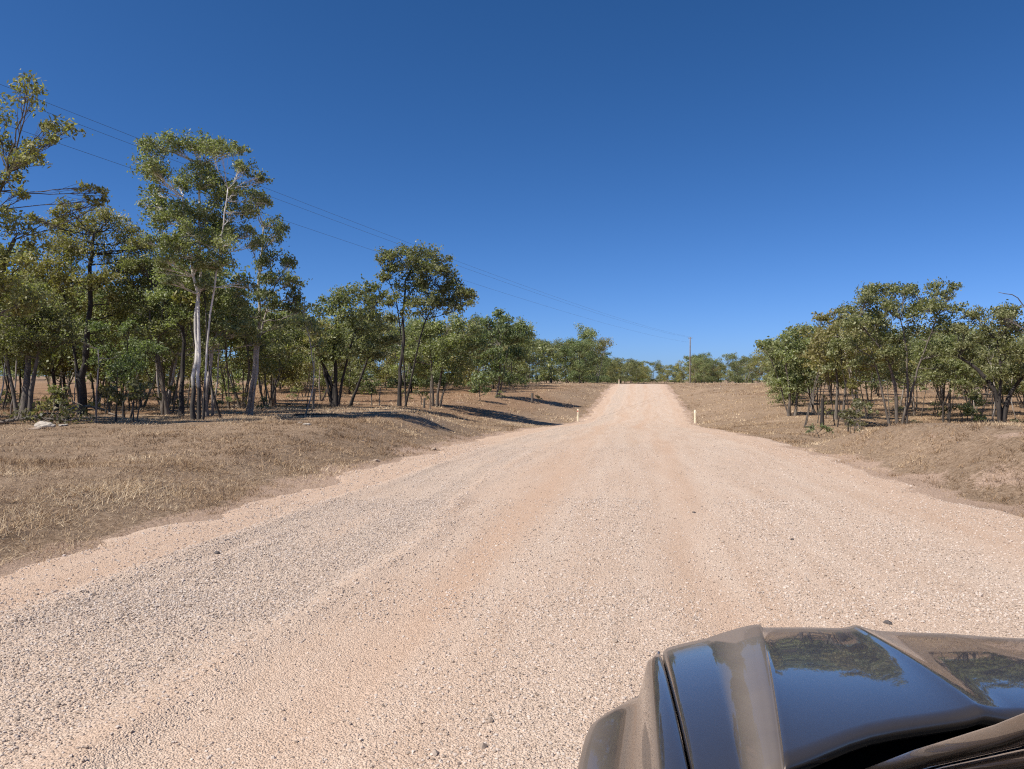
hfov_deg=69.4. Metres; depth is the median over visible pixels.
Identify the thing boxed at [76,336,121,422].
sapling
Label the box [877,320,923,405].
gum tree
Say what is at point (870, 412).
understory shrub
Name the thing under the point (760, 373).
gum tree
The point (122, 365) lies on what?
young tree
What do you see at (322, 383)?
gum tree
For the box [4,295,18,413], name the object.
slender sapling
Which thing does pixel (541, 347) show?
woodland
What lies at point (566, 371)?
gum tree
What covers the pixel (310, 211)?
power line
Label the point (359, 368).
gum tree
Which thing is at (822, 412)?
stump
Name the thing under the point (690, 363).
power pole
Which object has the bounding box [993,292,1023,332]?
gum tree
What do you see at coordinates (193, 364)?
slender sapling
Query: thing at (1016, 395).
gum tree
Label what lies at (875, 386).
gum tree
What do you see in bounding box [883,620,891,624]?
rock
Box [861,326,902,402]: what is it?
gum tree
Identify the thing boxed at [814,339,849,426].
slender sapling
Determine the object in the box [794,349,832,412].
gum tree
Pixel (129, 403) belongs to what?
understory shrub
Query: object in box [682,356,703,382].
gum tree
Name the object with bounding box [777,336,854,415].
gum tree
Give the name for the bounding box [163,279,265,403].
gum tree
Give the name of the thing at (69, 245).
gum tree
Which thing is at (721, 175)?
sky
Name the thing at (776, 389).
gum tree
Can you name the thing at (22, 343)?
gum tree
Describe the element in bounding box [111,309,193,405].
gum tree
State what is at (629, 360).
gum tree
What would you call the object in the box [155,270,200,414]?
slender sapling
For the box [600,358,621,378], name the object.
gum tree
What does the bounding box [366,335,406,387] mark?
gum tree
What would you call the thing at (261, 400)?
understory shrub
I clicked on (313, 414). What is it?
fallen branch
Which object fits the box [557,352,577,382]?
gum tree
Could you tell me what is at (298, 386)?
gum tree
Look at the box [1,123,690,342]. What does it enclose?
power line
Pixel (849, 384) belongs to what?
slender sapling
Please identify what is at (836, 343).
slender sapling
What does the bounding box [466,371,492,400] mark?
sapling
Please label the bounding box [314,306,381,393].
gum tree
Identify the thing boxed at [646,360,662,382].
gum tree
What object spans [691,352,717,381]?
gum tree
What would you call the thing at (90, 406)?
fallen branch
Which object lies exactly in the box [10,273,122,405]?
gum tree
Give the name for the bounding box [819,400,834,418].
understory shrub
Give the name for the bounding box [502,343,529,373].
gum tree
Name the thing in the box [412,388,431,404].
understory shrub
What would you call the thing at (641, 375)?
gum tree
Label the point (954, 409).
understory shrub
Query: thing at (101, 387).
understory shrub
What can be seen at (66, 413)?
fallen leafy branch
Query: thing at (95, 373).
gum tree
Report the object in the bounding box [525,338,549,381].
gum tree
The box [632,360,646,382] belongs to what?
gum tree
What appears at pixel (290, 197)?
power line
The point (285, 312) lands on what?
gum tree
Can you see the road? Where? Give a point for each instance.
(644, 408)
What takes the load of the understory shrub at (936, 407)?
on the ground at (968, 449)
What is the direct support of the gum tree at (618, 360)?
on the ground at (968, 449)
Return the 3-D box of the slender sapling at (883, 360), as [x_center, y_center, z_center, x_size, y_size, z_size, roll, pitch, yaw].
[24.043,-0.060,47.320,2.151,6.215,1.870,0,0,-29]
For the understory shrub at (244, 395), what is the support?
on the ground at (968, 449)
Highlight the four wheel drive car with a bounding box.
[578,624,1023,768]
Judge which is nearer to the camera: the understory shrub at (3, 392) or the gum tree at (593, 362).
the understory shrub at (3, 392)
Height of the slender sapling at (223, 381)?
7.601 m
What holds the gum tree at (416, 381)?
on the ground at (968, 449)
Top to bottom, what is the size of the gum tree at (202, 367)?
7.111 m
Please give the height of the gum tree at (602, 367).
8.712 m
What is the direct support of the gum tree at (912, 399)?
on the ground at (968, 449)
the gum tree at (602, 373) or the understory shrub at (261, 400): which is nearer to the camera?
the understory shrub at (261, 400)
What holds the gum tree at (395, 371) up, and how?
on the ground at (968, 449)
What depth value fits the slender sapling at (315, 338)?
39.22 m
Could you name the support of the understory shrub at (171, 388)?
on the ground at (968, 449)
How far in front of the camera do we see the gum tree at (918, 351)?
53.55 m
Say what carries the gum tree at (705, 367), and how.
on the ground at (968, 449)
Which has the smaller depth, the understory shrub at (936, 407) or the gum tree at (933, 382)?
the understory shrub at (936, 407)
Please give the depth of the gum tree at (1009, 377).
73.10 m
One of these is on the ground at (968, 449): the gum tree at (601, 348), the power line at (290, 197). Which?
the gum tree at (601, 348)
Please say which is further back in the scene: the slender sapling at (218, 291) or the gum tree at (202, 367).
the gum tree at (202, 367)
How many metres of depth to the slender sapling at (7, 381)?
47.91 m
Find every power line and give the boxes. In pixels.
[0,84,678,334]
[0,94,678,335]
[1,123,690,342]
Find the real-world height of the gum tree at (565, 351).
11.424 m
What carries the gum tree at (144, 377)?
on the ground at (968, 449)
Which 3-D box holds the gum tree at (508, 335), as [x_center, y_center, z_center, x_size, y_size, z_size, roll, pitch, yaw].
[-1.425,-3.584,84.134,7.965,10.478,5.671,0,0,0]
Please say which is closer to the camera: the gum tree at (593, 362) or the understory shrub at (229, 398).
the understory shrub at (229, 398)
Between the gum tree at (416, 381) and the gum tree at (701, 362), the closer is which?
the gum tree at (416, 381)
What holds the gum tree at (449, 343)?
on the ground at (968, 449)
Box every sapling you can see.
[0,306,13,399]
[0,323,9,409]
[1,360,12,406]
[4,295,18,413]
[5,356,11,398]
[67,356,92,413]
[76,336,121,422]
[94,359,117,422]
[105,306,132,413]
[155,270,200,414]
[170,270,220,405]
[175,268,242,417]
[186,308,215,408]
[189,307,216,409]
[205,269,234,414]
[207,283,253,408]
[215,312,227,405]
[284,299,332,416]
[297,317,333,411]
[306,336,325,406]
[328,347,343,407]
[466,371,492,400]
[795,332,835,427]
[798,355,831,424]
[811,340,841,425]
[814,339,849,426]
[817,344,838,422]
[820,336,857,431]
[841,373,865,423]
[876,337,908,424]
[885,371,904,389]
[914,342,932,416]
[947,359,967,420]
[974,336,1010,420]
[980,340,1008,422]
[1003,338,1023,417]
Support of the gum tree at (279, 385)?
on the ground at (968, 449)
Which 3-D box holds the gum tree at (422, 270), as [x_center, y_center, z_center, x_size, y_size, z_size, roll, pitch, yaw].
[-6.557,-4.574,57.014,8.178,12.901,5.306,0,0,0]
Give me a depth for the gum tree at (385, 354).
119.07 m
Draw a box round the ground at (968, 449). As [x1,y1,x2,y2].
[0,376,1023,575]
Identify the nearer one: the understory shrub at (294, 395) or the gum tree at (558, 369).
the understory shrub at (294, 395)
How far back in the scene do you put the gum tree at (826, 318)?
54.86 m
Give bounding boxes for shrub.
[0,390,11,407]
[39,394,59,412]
[42,384,68,409]
[45,384,61,412]
[85,382,122,414]
[100,379,152,422]
[101,395,120,405]
[125,380,149,408]
[132,378,147,408]
[152,382,189,406]
[208,391,223,407]
[225,385,240,408]
[234,392,255,408]
[256,396,270,410]
[286,387,301,401]
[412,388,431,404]
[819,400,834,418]
[837,396,872,433]
[850,416,867,426]
[864,402,878,418]
[928,401,940,413]
[937,405,957,415]
[1010,418,1023,422]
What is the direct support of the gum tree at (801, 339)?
on the ground at (968, 449)
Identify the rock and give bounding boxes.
[34,421,55,426]
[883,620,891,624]
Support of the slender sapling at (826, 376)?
on the ground at (968, 449)
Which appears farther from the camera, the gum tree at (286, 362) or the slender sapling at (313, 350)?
the gum tree at (286, 362)
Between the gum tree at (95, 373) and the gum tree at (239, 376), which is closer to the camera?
the gum tree at (95, 373)
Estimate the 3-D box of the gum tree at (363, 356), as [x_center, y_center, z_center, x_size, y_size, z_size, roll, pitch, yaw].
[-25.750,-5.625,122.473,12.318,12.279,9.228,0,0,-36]
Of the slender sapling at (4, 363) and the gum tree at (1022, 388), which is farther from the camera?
the gum tree at (1022, 388)
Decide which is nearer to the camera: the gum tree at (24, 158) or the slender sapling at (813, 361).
the gum tree at (24, 158)
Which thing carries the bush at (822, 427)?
on the ground at (968, 449)
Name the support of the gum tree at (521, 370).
on the ground at (968, 449)
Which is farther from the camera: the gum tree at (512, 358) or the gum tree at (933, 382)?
the gum tree at (512, 358)
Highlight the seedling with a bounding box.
[845,423,865,431]
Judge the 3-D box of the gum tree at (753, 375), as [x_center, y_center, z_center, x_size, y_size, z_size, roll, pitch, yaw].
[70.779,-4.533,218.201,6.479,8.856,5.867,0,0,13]
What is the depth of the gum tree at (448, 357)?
113.72 m
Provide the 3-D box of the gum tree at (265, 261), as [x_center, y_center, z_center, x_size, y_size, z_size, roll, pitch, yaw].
[-10.478,-3.528,32.994,2.878,10.116,3.342,0,0,21]
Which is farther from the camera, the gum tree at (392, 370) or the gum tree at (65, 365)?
the gum tree at (392, 370)
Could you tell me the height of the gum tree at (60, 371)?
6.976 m
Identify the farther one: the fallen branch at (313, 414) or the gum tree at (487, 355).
the gum tree at (487, 355)
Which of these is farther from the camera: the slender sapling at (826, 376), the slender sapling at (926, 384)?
the slender sapling at (926, 384)
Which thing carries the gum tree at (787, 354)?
on the ground at (968, 449)
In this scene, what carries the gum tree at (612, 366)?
on the ground at (968, 449)
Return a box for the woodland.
[0,325,1019,391]
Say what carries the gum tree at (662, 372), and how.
on the ground at (968, 449)
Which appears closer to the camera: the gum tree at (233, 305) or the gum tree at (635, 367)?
the gum tree at (233, 305)
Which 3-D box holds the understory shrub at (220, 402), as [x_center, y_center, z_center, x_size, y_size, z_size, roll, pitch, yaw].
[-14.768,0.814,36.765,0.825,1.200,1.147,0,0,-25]
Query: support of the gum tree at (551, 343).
on the ground at (968, 449)
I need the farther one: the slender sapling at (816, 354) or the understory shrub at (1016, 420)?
the slender sapling at (816, 354)
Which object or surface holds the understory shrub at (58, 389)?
on the ground at (968, 449)
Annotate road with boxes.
[0,384,1023,768]
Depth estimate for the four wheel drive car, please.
1.65 m
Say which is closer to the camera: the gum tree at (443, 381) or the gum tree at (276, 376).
the gum tree at (276, 376)
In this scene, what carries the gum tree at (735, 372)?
on the ground at (968, 449)
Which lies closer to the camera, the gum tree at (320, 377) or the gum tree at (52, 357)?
the gum tree at (52, 357)
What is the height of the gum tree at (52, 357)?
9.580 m
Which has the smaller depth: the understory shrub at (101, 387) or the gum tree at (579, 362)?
the understory shrub at (101, 387)
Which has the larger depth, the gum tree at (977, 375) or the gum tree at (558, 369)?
the gum tree at (558, 369)
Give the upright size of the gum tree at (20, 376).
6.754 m
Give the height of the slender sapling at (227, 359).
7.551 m
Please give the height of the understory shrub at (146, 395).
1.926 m
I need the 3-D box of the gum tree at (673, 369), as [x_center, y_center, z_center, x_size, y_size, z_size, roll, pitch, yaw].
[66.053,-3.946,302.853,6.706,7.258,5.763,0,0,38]
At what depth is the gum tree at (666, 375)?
295.75 m
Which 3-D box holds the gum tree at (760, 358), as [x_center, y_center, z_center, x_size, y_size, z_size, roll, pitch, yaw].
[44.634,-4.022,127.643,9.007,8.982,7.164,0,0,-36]
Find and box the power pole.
[689,337,690,382]
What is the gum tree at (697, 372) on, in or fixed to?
on the ground at (968, 449)
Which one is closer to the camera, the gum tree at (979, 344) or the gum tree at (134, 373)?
the gum tree at (134, 373)
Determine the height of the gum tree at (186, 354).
7.720 m
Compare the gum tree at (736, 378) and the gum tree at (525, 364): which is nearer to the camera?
the gum tree at (525, 364)
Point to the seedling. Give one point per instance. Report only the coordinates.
(856, 427)
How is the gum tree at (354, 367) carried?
on the ground at (968, 449)
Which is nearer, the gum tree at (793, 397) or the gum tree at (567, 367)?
the gum tree at (793, 397)
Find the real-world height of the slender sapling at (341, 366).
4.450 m
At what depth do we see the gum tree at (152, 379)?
92.17 m
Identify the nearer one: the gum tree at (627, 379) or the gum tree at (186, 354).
the gum tree at (186, 354)
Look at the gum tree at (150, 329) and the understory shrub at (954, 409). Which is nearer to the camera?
the gum tree at (150, 329)
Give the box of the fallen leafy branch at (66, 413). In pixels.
[0,395,95,423]
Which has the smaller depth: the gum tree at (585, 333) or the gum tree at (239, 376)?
the gum tree at (239, 376)
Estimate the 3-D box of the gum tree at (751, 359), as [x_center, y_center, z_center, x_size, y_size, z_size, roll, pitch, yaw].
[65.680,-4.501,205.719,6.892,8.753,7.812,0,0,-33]
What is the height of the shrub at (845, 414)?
2.412 m
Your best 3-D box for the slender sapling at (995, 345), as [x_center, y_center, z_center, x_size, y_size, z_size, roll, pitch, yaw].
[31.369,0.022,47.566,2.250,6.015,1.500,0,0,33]
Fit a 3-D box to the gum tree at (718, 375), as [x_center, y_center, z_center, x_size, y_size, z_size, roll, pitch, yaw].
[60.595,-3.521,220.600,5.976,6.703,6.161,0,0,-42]
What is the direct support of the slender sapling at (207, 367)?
on the ground at (968, 449)
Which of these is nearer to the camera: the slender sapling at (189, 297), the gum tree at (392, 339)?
the slender sapling at (189, 297)
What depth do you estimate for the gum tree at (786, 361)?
75.57 m
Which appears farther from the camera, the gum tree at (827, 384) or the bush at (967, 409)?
the gum tree at (827, 384)
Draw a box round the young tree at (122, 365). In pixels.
[80,317,170,417]
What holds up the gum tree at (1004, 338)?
on the ground at (968, 449)
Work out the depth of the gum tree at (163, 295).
31.11 m
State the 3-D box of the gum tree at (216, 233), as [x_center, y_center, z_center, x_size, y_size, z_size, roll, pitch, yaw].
[-12.287,-4.289,29.069,5.456,11.591,4.433,0,0,0]
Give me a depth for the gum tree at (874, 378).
84.92 m
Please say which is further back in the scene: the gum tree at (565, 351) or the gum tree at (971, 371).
the gum tree at (565, 351)
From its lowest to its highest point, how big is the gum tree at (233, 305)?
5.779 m
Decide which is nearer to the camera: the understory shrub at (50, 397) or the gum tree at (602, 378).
the understory shrub at (50, 397)
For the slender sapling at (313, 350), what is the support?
on the ground at (968, 449)
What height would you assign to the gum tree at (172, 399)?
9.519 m
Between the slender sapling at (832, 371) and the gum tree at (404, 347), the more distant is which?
the gum tree at (404, 347)
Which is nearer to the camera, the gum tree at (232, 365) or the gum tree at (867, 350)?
the gum tree at (867, 350)
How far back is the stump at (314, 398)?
41.95 m
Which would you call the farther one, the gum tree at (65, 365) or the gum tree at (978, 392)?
the gum tree at (978, 392)
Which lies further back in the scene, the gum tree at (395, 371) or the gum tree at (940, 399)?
the gum tree at (395, 371)
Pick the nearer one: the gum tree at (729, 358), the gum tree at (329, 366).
the gum tree at (329, 366)
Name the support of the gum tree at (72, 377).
on the ground at (968, 449)
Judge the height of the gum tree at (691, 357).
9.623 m
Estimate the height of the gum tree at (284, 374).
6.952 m
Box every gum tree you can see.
[0,69,112,330]
[0,270,89,420]
[0,355,38,406]
[1,235,110,409]
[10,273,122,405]
[13,192,159,414]
[19,329,61,406]
[23,364,74,385]
[26,266,142,409]
[29,286,124,403]
[53,272,79,404]
[86,338,167,405]
[90,260,237,410]
[92,308,161,403]
[94,372,155,390]
[99,243,193,414]
[100,246,257,406]
[102,301,190,406]
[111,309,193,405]
[118,368,173,391]
[126,127,274,419]
[141,264,203,415]
[154,365,203,398]
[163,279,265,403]
[167,349,201,404]
[177,347,225,401]
[184,349,230,389]
[185,298,300,407]
[195,342,250,399]
[200,283,269,416]
[200,331,289,404]
[229,310,312,406]
[229,312,310,405]
[238,188,312,415]
[238,297,311,405]
[260,344,294,399]
[260,345,307,404]
[263,313,306,388]
[279,335,321,396]
[284,273,390,407]
[290,336,328,392]
[293,326,358,400]
[302,361,333,389]
[306,316,362,379]
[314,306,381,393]
[330,343,373,387]
[348,293,401,406]
[350,350,369,380]
[356,320,382,377]
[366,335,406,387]
[367,359,393,379]
[371,324,400,385]
[373,239,479,406]
[375,313,437,391]
[378,346,406,380]
[380,312,436,388]
[381,326,432,385]
[396,310,494,406]
[419,325,452,386]
[425,324,469,386]
[427,334,459,388]
[441,316,507,386]
[454,314,516,386]
[460,312,516,388]
[467,307,533,397]
[489,316,539,385]
[492,341,527,384]
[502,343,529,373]
[510,335,539,381]
[523,332,553,381]
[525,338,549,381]
[533,338,569,382]
[535,337,565,382]
[537,343,559,382]
[551,338,589,382]
[556,347,586,382]
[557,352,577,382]
[565,337,602,382]
[565,339,599,382]
[566,322,600,382]
[576,337,616,382]
[583,340,612,382]
[591,358,611,381]
[592,355,611,382]
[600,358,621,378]
[606,360,618,382]
[613,357,632,382]
[620,362,635,382]
[621,360,642,382]
[622,358,640,381]
[629,363,648,382]
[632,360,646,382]
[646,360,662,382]
[656,363,670,382]
[656,365,676,381]
[664,365,680,382]
[668,366,681,382]
[673,360,688,382]
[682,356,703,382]
[683,357,704,382]
[684,353,709,381]
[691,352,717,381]
[691,356,711,382]
[691,362,704,382]
[691,364,706,381]
[698,362,710,381]
[702,358,722,382]
[709,362,726,381]
[714,350,738,382]
[728,356,747,382]
[728,361,744,382]
[731,354,758,381]
[741,356,758,382]
[744,368,754,382]
[748,335,782,381]
[749,360,766,382]
[753,323,824,415]
[761,348,788,395]
[761,356,770,372]
[765,338,815,405]
[769,339,798,373]
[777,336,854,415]
[788,305,921,426]
[791,333,857,403]
[793,322,837,399]
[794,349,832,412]
[810,305,873,419]
[829,276,977,425]
[832,350,898,415]
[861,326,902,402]
[863,346,890,397]
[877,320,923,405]
[881,355,927,409]
[892,336,945,415]
[901,320,979,421]
[912,332,974,405]
[916,323,945,397]
[922,329,1023,421]
[928,333,973,422]
[946,299,1023,422]
[948,343,998,412]
[959,345,997,406]
[965,325,1021,404]
[985,334,1023,407]
[992,332,1022,403]
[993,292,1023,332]
[1004,360,1023,408]
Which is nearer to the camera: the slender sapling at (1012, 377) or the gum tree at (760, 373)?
the slender sapling at (1012, 377)
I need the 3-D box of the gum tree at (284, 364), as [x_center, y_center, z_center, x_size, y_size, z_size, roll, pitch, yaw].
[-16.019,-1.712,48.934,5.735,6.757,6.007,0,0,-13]
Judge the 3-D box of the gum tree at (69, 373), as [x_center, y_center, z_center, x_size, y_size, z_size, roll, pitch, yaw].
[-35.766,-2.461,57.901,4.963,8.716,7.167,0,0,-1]
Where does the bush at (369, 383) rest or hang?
on the ground at (968, 449)
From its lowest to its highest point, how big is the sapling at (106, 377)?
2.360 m
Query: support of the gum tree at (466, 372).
on the ground at (968, 449)
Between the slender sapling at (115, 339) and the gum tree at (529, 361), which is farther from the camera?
the gum tree at (529, 361)
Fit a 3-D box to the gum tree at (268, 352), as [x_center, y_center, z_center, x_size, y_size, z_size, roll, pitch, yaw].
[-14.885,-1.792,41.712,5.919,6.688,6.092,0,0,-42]
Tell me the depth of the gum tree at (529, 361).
137.66 m
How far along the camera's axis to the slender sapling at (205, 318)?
30.37 m
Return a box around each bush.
[361,373,381,405]
[805,422,833,437]
[956,391,990,422]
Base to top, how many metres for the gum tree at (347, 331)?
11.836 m
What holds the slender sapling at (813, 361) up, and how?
on the ground at (968, 449)
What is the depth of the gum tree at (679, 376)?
206.05 m
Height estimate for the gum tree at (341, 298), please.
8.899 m
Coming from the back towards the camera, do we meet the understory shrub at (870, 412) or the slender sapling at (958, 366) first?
the understory shrub at (870, 412)
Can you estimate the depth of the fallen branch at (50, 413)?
26.48 m
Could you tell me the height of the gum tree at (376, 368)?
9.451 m
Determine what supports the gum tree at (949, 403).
on the ground at (968, 449)
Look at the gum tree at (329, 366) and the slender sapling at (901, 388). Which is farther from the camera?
the gum tree at (329, 366)
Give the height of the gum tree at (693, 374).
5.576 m
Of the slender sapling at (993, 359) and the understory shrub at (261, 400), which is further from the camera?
the slender sapling at (993, 359)
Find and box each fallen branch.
[26,396,88,420]
[67,397,103,409]
[287,410,335,416]
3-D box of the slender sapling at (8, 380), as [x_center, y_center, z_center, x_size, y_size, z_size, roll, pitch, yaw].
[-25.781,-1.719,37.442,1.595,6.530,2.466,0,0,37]
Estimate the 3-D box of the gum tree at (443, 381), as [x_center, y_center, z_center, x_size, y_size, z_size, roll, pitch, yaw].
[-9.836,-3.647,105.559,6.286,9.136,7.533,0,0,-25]
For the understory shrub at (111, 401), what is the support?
on the ground at (968, 449)
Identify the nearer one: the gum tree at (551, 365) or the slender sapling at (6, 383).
the slender sapling at (6, 383)
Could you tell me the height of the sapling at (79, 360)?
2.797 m
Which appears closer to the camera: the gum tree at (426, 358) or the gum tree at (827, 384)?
the gum tree at (827, 384)
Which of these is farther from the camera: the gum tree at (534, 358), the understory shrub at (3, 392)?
the gum tree at (534, 358)
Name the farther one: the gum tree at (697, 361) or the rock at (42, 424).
the gum tree at (697, 361)
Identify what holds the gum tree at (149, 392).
on the ground at (968, 449)
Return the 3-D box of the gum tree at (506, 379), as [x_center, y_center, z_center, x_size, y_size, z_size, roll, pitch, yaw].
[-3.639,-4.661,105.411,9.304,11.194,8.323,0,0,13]
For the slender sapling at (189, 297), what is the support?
on the ground at (968, 449)
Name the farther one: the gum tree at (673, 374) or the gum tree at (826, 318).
the gum tree at (673, 374)
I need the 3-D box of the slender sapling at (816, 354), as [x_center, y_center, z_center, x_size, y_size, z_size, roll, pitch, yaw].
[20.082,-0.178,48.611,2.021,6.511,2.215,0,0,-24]
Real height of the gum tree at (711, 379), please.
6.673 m
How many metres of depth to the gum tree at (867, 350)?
48.44 m
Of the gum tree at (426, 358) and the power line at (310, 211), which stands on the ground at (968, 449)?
the gum tree at (426, 358)
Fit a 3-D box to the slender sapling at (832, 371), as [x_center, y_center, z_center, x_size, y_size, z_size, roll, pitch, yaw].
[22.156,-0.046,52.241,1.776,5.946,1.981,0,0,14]
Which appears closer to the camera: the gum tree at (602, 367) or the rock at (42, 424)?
the rock at (42, 424)
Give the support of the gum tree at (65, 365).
on the ground at (968, 449)
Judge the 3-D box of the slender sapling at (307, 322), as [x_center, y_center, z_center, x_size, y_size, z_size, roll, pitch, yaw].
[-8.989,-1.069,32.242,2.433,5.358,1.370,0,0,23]
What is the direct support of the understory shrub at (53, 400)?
on the ground at (968, 449)
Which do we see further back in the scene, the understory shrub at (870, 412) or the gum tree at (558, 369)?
the gum tree at (558, 369)
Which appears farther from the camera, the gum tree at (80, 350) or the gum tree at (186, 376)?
the gum tree at (186, 376)
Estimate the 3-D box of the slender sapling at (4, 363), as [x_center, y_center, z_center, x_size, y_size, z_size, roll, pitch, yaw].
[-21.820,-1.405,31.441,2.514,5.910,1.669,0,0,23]
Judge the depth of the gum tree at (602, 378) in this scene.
186.86 m
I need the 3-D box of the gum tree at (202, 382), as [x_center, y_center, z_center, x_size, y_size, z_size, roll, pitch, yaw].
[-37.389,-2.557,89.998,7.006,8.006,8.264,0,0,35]
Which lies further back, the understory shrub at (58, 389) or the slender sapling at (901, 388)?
the slender sapling at (901, 388)
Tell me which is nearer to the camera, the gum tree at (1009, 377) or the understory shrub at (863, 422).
the understory shrub at (863, 422)
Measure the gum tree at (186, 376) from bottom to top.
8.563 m
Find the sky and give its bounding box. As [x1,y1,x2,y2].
[0,0,1023,380]
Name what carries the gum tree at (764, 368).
on the ground at (968, 449)
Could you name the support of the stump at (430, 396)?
on the ground at (968, 449)
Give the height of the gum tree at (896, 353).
9.165 m
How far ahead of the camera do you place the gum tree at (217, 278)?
41.99 m
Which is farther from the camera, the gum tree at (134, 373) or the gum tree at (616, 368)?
the gum tree at (616, 368)
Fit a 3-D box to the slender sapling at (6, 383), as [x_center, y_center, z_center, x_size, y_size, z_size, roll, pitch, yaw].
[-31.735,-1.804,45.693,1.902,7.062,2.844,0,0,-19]
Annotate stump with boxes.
[313,389,315,408]
[429,381,430,408]
[820,398,823,425]
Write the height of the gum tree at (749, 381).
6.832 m
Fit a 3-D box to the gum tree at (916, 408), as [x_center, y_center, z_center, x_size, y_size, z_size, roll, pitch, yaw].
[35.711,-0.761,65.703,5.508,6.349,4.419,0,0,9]
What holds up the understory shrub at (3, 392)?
on the ground at (968, 449)

